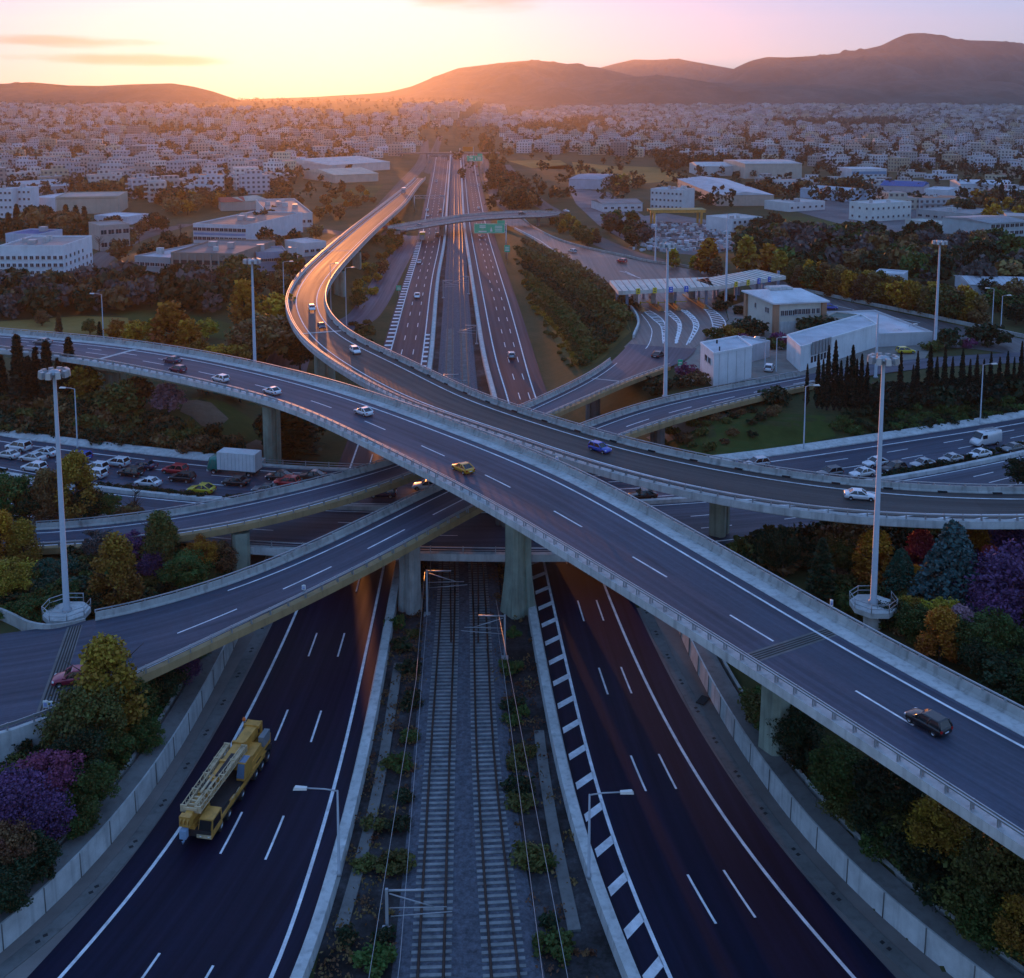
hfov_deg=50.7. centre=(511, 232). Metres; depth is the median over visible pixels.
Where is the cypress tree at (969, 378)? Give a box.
[967,359,972,384]
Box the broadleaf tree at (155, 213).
[148,212,160,221]
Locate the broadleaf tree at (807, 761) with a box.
[803,751,827,769]
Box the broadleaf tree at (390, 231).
[387,228,396,235]
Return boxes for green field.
[110,310,239,338]
[331,185,382,202]
[766,215,895,232]
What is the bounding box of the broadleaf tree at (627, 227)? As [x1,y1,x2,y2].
[621,224,633,235]
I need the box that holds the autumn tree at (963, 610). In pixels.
[943,603,973,643]
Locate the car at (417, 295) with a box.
[414,292,419,297]
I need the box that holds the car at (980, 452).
[967,447,992,458]
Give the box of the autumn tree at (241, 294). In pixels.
[226,278,260,323]
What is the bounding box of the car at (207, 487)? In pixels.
[186,482,216,494]
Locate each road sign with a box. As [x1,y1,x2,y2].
[43,700,47,709]
[463,147,473,161]
[467,154,482,160]
[474,220,506,259]
[504,245,509,251]
[678,359,682,367]
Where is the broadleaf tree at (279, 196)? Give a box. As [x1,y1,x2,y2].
[270,194,287,198]
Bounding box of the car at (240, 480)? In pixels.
[221,475,249,486]
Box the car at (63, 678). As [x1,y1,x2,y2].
[51,664,84,688]
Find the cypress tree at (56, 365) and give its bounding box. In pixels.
[54,358,65,394]
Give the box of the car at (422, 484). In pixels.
[412,479,434,490]
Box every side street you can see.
[93,224,192,267]
[287,140,428,275]
[303,227,387,235]
[422,136,442,173]
[480,158,517,211]
[505,165,665,260]
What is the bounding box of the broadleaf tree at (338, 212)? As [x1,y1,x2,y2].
[333,206,345,218]
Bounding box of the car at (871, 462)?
[862,455,888,467]
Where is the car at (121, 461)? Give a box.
[106,455,130,467]
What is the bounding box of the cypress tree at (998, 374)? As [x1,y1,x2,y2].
[995,357,1002,389]
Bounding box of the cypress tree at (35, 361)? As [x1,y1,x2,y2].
[31,346,40,393]
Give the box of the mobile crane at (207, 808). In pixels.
[179,717,271,843]
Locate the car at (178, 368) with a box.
[168,364,186,372]
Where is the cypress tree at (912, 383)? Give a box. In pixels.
[910,364,915,392]
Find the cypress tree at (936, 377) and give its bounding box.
[933,356,940,390]
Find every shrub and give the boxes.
[0,591,21,607]
[0,604,10,618]
[0,751,38,774]
[1,586,23,603]
[3,738,52,771]
[6,592,45,613]
[9,595,58,622]
[22,577,48,594]
[23,568,41,587]
[31,587,58,601]
[32,557,56,572]
[40,562,69,579]
[42,577,82,598]
[44,576,68,588]
[53,554,81,573]
[54,594,77,603]
[60,545,82,556]
[68,574,90,591]
[70,552,96,565]
[70,592,93,601]
[71,563,96,574]
[73,578,108,597]
[75,592,105,611]
[79,567,110,584]
[84,589,109,600]
[86,598,111,616]
[102,481,112,486]
[106,740,138,773]
[113,501,144,516]
[121,483,134,488]
[139,584,157,593]
[139,590,157,601]
[152,702,167,716]
[154,577,182,596]
[169,547,188,559]
[184,490,196,495]
[196,492,206,496]
[335,923,358,948]
[349,852,376,874]
[350,941,397,977]
[359,813,388,832]
[362,275,371,281]
[363,286,378,294]
[369,922,396,945]
[370,848,416,879]
[377,756,395,770]
[383,614,405,629]
[383,813,413,832]
[386,751,413,773]
[389,636,412,654]
[392,786,414,805]
[394,659,422,674]
[399,689,423,712]
[399,728,421,743]
[405,628,422,638]
[498,658,523,675]
[498,695,527,713]
[498,712,522,726]
[499,769,536,797]
[503,790,538,813]
[506,625,521,637]
[506,751,528,771]
[508,839,556,873]
[511,739,539,758]
[512,704,530,716]
[531,851,559,872]
[532,926,575,968]
[537,910,560,929]
[642,375,672,395]
[667,374,694,387]
[674,361,698,375]
[685,369,710,385]
[702,327,724,338]
[712,300,731,309]
[717,292,735,302]
[719,324,744,336]
[729,315,769,335]
[732,305,743,313]
[737,688,760,726]
[738,685,760,706]
[752,703,760,730]
[757,385,791,405]
[766,336,786,349]
[769,331,786,343]
[776,743,819,772]
[795,315,837,329]
[815,790,877,831]
[817,782,856,808]
[833,593,855,613]
[834,572,863,589]
[834,580,856,596]
[847,799,901,843]
[857,577,889,596]
[858,813,908,871]
[859,587,884,595]
[878,621,898,628]
[882,824,957,884]
[883,793,962,832]
[886,470,896,475]
[889,625,905,635]
[893,588,917,601]
[898,467,907,473]
[905,633,917,645]
[905,863,963,912]
[911,465,919,470]
[917,339,944,351]
[923,463,932,467]
[923,874,995,941]
[931,824,968,861]
[933,642,943,656]
[934,459,944,465]
[937,327,965,348]
[941,844,971,873]
[946,850,1007,893]
[952,900,1023,961]
[962,338,978,347]
[963,322,1014,347]
[965,873,1023,928]
[966,825,1006,867]
[969,649,1023,701]
[982,642,1023,672]
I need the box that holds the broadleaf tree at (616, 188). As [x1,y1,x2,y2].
[611,184,621,192]
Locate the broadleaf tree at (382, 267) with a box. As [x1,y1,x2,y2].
[375,261,388,274]
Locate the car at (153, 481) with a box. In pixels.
[134,476,162,486]
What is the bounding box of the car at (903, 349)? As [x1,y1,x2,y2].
[895,346,915,353]
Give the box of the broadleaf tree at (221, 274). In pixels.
[216,270,232,282]
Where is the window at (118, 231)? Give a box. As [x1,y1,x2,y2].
[116,229,121,233]
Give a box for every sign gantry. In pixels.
[414,195,444,211]
[428,154,450,156]
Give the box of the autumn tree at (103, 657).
[63,632,149,735]
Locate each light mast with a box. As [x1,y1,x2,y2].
[38,366,90,623]
[243,258,260,361]
[654,217,655,260]
[659,242,676,397]
[724,214,728,301]
[849,353,929,630]
[873,314,878,378]
[932,240,947,339]
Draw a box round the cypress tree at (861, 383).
[856,353,865,407]
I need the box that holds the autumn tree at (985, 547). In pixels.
[977,544,999,563]
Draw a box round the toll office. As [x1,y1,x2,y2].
[741,285,829,334]
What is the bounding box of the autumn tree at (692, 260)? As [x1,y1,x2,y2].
[688,255,696,269]
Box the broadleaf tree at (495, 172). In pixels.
[491,169,503,179]
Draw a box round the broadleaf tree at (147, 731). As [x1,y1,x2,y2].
[127,713,167,755]
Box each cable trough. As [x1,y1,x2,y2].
[334,663,401,932]
[534,730,580,931]
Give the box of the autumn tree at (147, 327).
[141,318,164,343]
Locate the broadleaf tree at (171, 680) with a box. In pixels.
[148,666,190,709]
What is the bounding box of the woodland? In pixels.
[0,133,1023,318]
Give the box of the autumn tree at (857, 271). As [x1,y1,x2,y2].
[848,268,860,293]
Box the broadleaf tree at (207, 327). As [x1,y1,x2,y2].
[196,317,219,339]
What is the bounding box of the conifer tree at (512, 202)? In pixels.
[506,192,519,209]
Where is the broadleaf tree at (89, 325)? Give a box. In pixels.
[81,318,97,334]
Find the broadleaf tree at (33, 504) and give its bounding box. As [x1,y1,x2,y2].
[6,490,46,522]
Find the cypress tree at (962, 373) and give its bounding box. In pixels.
[957,349,965,387]
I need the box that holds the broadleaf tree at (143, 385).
[123,376,155,406]
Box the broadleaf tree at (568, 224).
[565,219,571,229]
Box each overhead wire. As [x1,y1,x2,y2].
[369,574,424,975]
[398,563,430,974]
[496,602,567,977]
[496,618,542,975]
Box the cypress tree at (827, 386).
[822,345,832,409]
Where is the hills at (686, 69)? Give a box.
[601,58,731,81]
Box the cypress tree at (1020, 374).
[1016,341,1023,389]
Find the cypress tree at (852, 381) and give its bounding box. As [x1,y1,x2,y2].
[845,344,859,408]
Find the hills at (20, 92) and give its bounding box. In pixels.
[0,82,241,103]
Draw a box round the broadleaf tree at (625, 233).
[623,231,638,241]
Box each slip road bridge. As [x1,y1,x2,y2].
[19,357,670,573]
[35,371,814,717]
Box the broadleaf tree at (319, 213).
[312,206,326,218]
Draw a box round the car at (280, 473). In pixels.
[265,469,293,480]
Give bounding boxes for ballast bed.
[391,154,544,977]
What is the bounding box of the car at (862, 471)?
[849,466,875,477]
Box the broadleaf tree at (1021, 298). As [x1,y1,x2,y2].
[1015,295,1023,302]
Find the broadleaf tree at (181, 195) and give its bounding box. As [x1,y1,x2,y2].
[173,189,189,199]
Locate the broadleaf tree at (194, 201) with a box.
[185,198,199,212]
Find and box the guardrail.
[0,706,57,730]
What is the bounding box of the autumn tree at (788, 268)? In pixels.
[784,258,794,283]
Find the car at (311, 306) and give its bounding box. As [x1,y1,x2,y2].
[308,304,315,310]
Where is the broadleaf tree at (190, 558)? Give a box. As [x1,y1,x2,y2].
[154,546,215,591]
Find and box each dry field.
[0,316,128,336]
[510,160,574,169]
[572,162,688,186]
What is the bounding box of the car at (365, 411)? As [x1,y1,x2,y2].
[354,406,373,416]
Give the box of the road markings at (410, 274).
[58,160,447,977]
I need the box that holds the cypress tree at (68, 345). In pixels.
[61,336,77,394]
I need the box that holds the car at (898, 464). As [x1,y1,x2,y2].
[881,459,906,471]
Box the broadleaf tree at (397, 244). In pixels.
[395,239,402,248]
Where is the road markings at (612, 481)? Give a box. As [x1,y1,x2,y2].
[1,422,1023,548]
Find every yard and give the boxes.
[80,218,167,232]
[570,189,642,239]
[624,213,734,254]
[796,189,1012,233]
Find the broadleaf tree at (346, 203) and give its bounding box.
[343,200,350,206]
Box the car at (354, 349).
[349,345,360,353]
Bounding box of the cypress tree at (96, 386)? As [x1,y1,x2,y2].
[88,371,99,391]
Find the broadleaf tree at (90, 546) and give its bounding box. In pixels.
[80,528,112,555]
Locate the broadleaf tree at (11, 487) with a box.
[0,471,34,521]
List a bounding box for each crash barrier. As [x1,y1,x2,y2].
[0,608,85,630]
[290,151,450,977]
[460,158,640,977]
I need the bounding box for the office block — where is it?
[0,235,92,276]
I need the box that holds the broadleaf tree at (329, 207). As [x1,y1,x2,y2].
[325,204,332,214]
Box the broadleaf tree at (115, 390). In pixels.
[92,379,144,416]
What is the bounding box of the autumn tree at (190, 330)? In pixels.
[173,318,205,349]
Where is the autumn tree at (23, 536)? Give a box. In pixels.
[5,517,43,564]
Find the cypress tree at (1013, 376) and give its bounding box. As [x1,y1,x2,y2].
[1011,357,1015,381]
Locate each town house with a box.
[0,144,7,152]
[0,161,10,168]
[0,167,6,181]
[1,154,17,168]
[2,143,11,147]
[6,147,25,155]
[6,169,21,180]
[11,142,23,149]
[14,155,34,159]
[16,157,37,168]
[18,167,42,179]
[30,145,44,153]
[37,154,60,163]
[37,174,65,180]
[38,165,68,183]
[39,137,56,151]
[41,158,57,168]
[49,150,70,157]
[53,146,69,151]
[55,158,80,164]
[56,141,72,154]
[62,163,84,182]
[71,157,79,161]
[73,139,83,151]
[80,153,106,167]
[83,151,103,155]
[84,136,98,142]
[84,141,100,152]
[86,169,116,183]
[87,159,106,173]
[91,139,102,143]
[93,142,105,149]
[99,160,127,169]
[101,148,112,155]
[105,169,134,175]
[106,143,120,149]
[108,153,136,164]
[111,172,130,180]
[113,149,129,155]
[122,137,137,146]
[125,173,148,198]
[127,163,155,175]
[127,174,149,180]
[129,144,146,154]
[134,151,153,162]
[141,144,157,151]
[142,137,154,143]
[143,176,166,201]
[144,160,165,169]
[148,150,158,156]
[158,149,176,154]
[161,175,185,185]
[162,152,174,159]
[166,157,188,173]
[176,148,191,154]
[176,153,196,159]
[184,180,212,191]
[189,158,205,173]
[192,140,208,151]
[196,170,223,190]
[199,150,218,157]
[202,164,223,173]
[205,139,218,150]
[206,153,224,160]
[206,158,227,167]
[214,143,228,153]
[222,148,243,157]
[223,153,238,161]
[228,155,246,161]
[228,158,249,172]
[231,142,243,147]
[231,166,258,190]
[239,170,269,193]
[241,148,252,153]
[245,160,262,168]
[247,144,258,152]
[249,149,268,157]
[254,156,267,161]
[263,158,284,170]
[264,137,277,153]
[264,172,277,189]
[273,151,290,159]
[281,160,295,169]
[291,153,305,158]
[297,149,307,157]
[302,139,317,149]
[311,152,324,157]
[313,146,326,152]
[320,139,332,145]
[327,146,335,154]
[334,146,343,153]
[342,140,352,147]
[353,140,369,152]
[353,152,370,157]
[368,149,382,157]
[377,145,387,152]
[388,142,402,155]
[403,146,410,151]
[405,142,415,151]
[516,140,530,152]
[549,142,562,152]
[550,144,559,153]
[579,141,590,154]
[593,143,605,154]
[596,137,608,152]
[610,139,627,155]
[631,145,643,156]
[648,140,663,150]
[659,144,674,155]
[680,148,693,155]
[694,149,711,155]
[702,145,715,152]
[714,145,726,155]
[733,150,752,159]
[753,142,763,148]
[755,173,783,180]
[762,153,778,158]
[764,138,774,146]
[765,146,778,155]
[767,144,780,149]
[772,177,812,188]
[780,137,794,147]
[780,156,794,160]
[783,144,799,156]
[785,149,800,157]
[790,142,803,155]
[797,174,818,178]
[804,141,815,151]
[807,153,824,165]
[819,143,829,151]
[822,151,836,164]
[827,176,841,179]
[829,144,843,153]
[832,154,850,167]
[845,142,863,153]
[850,150,865,158]
[857,161,878,166]
[862,148,870,153]
[863,177,891,182]
[868,179,884,188]
[870,153,887,167]
[872,142,887,152]
[876,148,887,153]
[876,191,917,208]
[887,155,909,171]
[895,176,923,181]
[897,151,917,163]
[897,169,925,177]
[899,145,911,150]
[902,142,914,150]
[911,194,965,208]
[917,154,935,167]
[921,151,934,154]
[922,141,934,147]
[924,170,957,179]
[926,147,941,158]
[937,159,956,169]
[942,151,960,162]
[950,147,970,159]
[964,142,981,150]
[970,142,982,152]
[970,152,992,166]
[974,154,996,172]
[982,142,1000,157]
[985,170,1020,179]
[988,184,1023,198]
[997,147,1016,158]
[997,163,1017,173]
[1000,156,1017,162]
[1004,213,1023,219]
[1008,158,1023,166]
[1020,159,1023,169]
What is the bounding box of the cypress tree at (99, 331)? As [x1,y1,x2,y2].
[96,321,102,336]
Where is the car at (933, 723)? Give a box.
[904,707,952,737]
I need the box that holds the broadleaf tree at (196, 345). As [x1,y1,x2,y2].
[186,339,210,351]
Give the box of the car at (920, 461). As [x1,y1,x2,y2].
[909,456,935,466]
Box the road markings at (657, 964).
[463,160,855,977]
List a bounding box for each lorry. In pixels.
[207,447,261,476]
[401,187,405,193]
[420,231,424,240]
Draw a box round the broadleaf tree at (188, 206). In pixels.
[180,199,195,214]
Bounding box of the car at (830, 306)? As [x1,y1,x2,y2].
[827,303,837,309]
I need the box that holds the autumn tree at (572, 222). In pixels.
[569,218,576,230]
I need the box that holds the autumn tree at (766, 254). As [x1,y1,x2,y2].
[757,243,779,271]
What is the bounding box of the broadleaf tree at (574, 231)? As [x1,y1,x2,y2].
[570,225,590,239]
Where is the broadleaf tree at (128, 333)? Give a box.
[119,319,145,341]
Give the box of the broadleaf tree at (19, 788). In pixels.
[0,761,59,826]
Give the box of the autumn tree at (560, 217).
[557,215,563,222]
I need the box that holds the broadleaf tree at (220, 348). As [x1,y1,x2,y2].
[203,343,230,355]
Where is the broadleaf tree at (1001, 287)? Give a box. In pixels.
[988,284,1011,296]
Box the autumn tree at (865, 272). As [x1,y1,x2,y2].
[858,270,874,302]
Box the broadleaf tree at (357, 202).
[351,196,363,206]
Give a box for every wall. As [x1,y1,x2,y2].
[0,450,1023,510]
[0,554,273,952]
[0,707,81,761]
[514,227,639,337]
[523,219,692,268]
[679,632,1023,977]
[804,288,1023,337]
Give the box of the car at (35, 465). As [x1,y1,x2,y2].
[20,460,47,471]
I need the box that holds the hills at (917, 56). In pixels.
[706,33,1023,104]
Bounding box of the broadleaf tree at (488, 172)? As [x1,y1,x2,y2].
[485,167,495,178]
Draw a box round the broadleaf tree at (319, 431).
[312,424,326,440]
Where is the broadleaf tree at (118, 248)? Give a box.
[105,238,132,260]
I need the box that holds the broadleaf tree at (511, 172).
[507,170,517,177]
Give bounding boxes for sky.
[0,0,1023,99]
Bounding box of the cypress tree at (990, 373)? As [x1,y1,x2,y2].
[986,352,993,384]
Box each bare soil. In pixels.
[180,400,228,426]
[243,440,263,457]
[646,407,741,441]
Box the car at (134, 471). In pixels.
[117,464,144,477]
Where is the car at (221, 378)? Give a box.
[211,373,229,382]
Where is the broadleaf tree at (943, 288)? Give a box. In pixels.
[924,284,952,315]
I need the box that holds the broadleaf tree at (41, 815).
[7,787,77,840]
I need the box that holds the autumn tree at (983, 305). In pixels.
[966,293,990,324]
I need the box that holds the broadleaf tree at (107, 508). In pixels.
[95,492,121,516]
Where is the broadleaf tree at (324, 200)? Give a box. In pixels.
[319,195,332,204]
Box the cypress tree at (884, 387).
[879,378,885,394]
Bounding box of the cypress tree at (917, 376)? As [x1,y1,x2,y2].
[915,351,920,393]
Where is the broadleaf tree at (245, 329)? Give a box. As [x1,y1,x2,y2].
[224,318,264,359]
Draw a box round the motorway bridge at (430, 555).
[250,459,588,561]
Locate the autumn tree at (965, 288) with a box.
[953,283,972,319]
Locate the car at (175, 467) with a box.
[161,462,188,473]
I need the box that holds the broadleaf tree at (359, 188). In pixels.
[355,184,364,192]
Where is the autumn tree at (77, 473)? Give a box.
[50,449,101,520]
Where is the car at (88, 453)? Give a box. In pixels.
[78,449,92,458]
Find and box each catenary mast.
[382,888,451,932]
[424,570,466,616]
[455,276,469,293]
[459,325,477,343]
[461,614,507,659]
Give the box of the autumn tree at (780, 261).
[769,249,788,274]
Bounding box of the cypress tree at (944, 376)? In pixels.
[939,345,948,389]
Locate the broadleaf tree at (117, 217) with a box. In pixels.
[110,215,122,220]
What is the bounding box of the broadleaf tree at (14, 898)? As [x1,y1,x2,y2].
[0,856,36,913]
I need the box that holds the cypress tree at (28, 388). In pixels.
[20,355,37,406]
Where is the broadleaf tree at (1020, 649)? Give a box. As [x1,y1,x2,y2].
[1009,634,1023,656]
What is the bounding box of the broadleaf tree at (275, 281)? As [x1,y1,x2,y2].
[262,269,293,294]
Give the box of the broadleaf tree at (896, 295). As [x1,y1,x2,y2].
[884,280,910,307]
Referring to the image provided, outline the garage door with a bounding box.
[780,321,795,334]
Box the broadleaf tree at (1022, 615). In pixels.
[1017,607,1023,627]
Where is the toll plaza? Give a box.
[624,290,727,348]
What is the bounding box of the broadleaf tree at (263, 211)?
[252,209,267,214]
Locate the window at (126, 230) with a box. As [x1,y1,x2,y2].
[123,228,128,233]
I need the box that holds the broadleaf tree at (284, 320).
[268,315,298,355]
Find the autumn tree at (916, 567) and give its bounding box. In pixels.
[905,564,930,597]
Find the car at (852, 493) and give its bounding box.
[844,487,874,501]
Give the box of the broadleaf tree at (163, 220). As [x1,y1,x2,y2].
[153,215,169,230]
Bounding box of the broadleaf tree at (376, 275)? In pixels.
[372,272,382,281]
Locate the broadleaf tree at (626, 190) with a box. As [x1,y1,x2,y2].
[623,187,629,194]
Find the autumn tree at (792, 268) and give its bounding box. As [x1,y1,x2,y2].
[786,259,801,284]
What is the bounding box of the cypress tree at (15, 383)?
[5,334,23,400]
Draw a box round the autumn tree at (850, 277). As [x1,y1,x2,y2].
[841,271,857,298]
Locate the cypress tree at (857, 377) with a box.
[853,358,860,408]
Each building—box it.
[0,179,69,194]
[0,185,17,217]
[5,226,62,242]
[17,184,39,212]
[39,193,63,211]
[55,191,127,213]
[88,220,129,250]
[94,212,148,224]
[134,243,195,272]
[171,239,274,273]
[182,173,232,179]
[193,211,302,242]
[218,197,244,210]
[232,195,265,209]
[256,198,312,226]
[256,244,286,275]
[262,170,295,180]
[285,238,325,256]
[289,156,389,170]
[303,167,377,182]
[569,173,614,189]
[591,198,642,211]
[650,185,694,207]
[689,162,732,175]
[700,335,752,385]
[706,213,761,231]
[723,159,801,178]
[764,198,824,211]
[786,314,876,371]
[800,185,871,200]
[837,167,886,178]
[849,199,911,221]
[876,269,907,279]
[880,180,928,194]
[905,218,941,225]
[916,205,1006,219]
[924,186,957,195]
[942,215,1023,236]
[950,179,1010,191]
[954,275,1023,299]
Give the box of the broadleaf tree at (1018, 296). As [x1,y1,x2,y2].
[1014,289,1023,299]
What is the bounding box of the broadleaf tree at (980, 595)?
[962,581,1023,626]
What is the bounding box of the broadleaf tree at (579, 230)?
[576,227,587,236]
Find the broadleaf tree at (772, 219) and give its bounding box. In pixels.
[766,216,782,223]
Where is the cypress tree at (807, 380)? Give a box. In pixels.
[802,364,809,405]
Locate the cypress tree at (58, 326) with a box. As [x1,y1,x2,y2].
[54,312,62,333]
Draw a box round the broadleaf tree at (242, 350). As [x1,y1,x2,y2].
[225,343,251,359]
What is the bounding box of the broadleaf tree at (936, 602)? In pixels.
[918,596,959,632]
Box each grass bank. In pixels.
[165,397,262,440]
[665,412,835,455]
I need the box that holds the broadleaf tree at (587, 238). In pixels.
[578,230,595,246]
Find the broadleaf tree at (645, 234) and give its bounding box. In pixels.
[636,226,656,243]
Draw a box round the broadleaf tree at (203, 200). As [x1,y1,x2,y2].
[188,193,207,209]
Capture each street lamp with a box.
[59,387,78,448]
[90,293,103,337]
[283,261,293,293]
[293,785,341,876]
[330,263,338,306]
[345,267,354,326]
[586,789,633,879]
[754,336,765,365]
[775,336,787,371]
[803,384,819,448]
[979,363,996,423]
[986,287,993,324]
[1000,295,1011,325]
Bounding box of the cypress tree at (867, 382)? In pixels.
[864,362,870,403]
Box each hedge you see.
[512,245,635,319]
[517,251,626,333]
[518,259,619,343]
[520,238,637,308]
[521,270,608,353]
[525,282,597,359]
[528,293,591,365]
[531,305,578,364]
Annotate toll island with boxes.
[631,294,651,311]
[646,293,669,310]
[665,292,686,309]
[682,291,709,308]
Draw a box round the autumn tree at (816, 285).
[810,261,827,290]
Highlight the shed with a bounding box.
[827,310,932,346]
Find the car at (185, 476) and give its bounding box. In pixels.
[168,470,196,482]
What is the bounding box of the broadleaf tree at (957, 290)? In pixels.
[944,286,967,318]
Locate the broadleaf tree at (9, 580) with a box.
[0,556,37,596]
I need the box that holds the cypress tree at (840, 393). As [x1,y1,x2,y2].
[835,360,844,410]
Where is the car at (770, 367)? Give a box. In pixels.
[764,363,774,371]
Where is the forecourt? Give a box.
[674,302,928,381]
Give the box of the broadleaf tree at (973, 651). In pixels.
[951,636,1004,678]
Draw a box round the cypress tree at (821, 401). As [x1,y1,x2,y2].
[818,359,825,408]
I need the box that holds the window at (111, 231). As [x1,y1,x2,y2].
[108,229,113,234]
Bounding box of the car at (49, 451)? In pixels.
[32,446,55,457]
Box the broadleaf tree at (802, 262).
[792,258,811,277]
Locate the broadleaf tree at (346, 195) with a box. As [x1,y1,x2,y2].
[341,191,352,200]
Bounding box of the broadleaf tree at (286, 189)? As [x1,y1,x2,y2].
[273,185,290,195]
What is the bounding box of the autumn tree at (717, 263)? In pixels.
[708,256,724,275]
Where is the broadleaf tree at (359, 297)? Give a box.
[347,289,368,306]
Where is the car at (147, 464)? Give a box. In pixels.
[131,459,158,470]
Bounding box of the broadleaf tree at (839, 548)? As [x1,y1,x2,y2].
[826,534,859,570]
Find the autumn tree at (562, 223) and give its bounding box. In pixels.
[557,219,567,233]
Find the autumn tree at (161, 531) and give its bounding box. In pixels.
[137,509,180,572]
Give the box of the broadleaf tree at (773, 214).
[767,212,780,218]
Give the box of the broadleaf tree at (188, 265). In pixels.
[171,260,210,275]
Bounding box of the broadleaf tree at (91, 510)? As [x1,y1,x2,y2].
[67,485,110,518]
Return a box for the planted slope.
[524,259,630,369]
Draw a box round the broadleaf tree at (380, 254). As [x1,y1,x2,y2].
[375,252,383,259]
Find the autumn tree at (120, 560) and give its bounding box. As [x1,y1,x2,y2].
[86,531,145,609]
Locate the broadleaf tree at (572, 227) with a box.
[568,225,579,238]
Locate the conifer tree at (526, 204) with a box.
[519,192,530,208]
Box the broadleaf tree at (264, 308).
[250,292,295,318]
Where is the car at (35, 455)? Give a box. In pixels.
[18,451,47,461]
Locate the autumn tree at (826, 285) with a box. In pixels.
[821,269,838,296]
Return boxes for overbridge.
[387,210,559,237]
[396,152,499,159]
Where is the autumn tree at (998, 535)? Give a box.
[973,529,1007,556]
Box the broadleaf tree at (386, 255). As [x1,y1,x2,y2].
[383,251,389,258]
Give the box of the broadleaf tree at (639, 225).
[632,220,650,232]
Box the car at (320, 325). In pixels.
[317,322,325,328]
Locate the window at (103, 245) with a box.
[101,242,106,247]
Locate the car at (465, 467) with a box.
[451,462,474,474]
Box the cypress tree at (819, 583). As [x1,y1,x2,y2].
[804,538,836,601]
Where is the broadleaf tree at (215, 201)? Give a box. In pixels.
[212,192,225,204]
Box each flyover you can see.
[0,327,1023,858]
[285,177,1023,546]
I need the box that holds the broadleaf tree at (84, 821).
[52,788,102,840]
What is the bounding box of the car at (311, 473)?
[299,469,326,479]
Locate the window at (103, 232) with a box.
[101,230,106,234]
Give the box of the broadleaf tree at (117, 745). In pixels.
[87,721,136,775]
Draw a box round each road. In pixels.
[0,352,1023,730]
[0,418,1023,504]
[2,344,696,550]
[3,456,1023,551]
[27,155,449,977]
[461,154,895,977]
[503,219,732,291]
[749,281,1023,352]
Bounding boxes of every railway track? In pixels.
[410,167,458,977]
[457,165,526,977]
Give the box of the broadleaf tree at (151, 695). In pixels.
[114,666,162,726]
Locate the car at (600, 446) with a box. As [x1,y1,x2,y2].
[588,440,611,453]
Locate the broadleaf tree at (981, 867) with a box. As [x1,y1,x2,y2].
[953,828,1023,899]
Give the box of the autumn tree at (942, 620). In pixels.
[913,605,962,663]
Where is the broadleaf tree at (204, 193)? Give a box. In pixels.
[197,190,212,206]
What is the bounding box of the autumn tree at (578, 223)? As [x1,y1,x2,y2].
[574,220,580,226]
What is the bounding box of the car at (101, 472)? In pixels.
[89,467,108,479]
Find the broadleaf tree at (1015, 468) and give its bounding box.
[1002,455,1023,483]
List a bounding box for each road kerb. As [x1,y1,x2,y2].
[0,410,1023,462]
[13,520,725,548]
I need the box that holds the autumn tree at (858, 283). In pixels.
[850,273,868,301]
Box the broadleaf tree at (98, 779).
[63,759,121,810]
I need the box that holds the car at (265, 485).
[251,482,280,492]
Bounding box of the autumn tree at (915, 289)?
[901,281,922,310]
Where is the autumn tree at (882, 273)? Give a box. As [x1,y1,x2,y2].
[873,270,887,303]
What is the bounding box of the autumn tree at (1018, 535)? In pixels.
[1000,529,1023,563]
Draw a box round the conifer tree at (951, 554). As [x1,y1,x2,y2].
[907,518,983,611]
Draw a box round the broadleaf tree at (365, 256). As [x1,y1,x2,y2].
[361,252,369,261]
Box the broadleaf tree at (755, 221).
[747,216,765,226]
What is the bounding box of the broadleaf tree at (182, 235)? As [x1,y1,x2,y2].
[175,232,190,242]
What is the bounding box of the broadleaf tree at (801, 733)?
[791,717,819,742]
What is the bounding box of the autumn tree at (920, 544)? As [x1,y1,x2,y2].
[901,529,934,571]
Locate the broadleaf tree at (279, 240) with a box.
[259,232,284,245]
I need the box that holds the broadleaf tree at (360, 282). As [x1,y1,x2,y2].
[353,278,365,287]
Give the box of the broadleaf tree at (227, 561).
[200,540,239,573]
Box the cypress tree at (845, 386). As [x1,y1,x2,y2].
[841,356,849,409]
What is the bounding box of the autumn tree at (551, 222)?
[549,217,555,224]
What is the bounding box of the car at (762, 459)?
[743,455,769,466]
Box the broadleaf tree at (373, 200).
[369,196,376,202]
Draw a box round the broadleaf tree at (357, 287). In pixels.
[351,286,365,295]
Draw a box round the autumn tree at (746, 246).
[731,234,759,270]
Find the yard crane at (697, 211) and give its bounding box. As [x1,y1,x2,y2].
[647,208,705,223]
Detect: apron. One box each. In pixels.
[0,556,279,977]
[637,608,953,977]

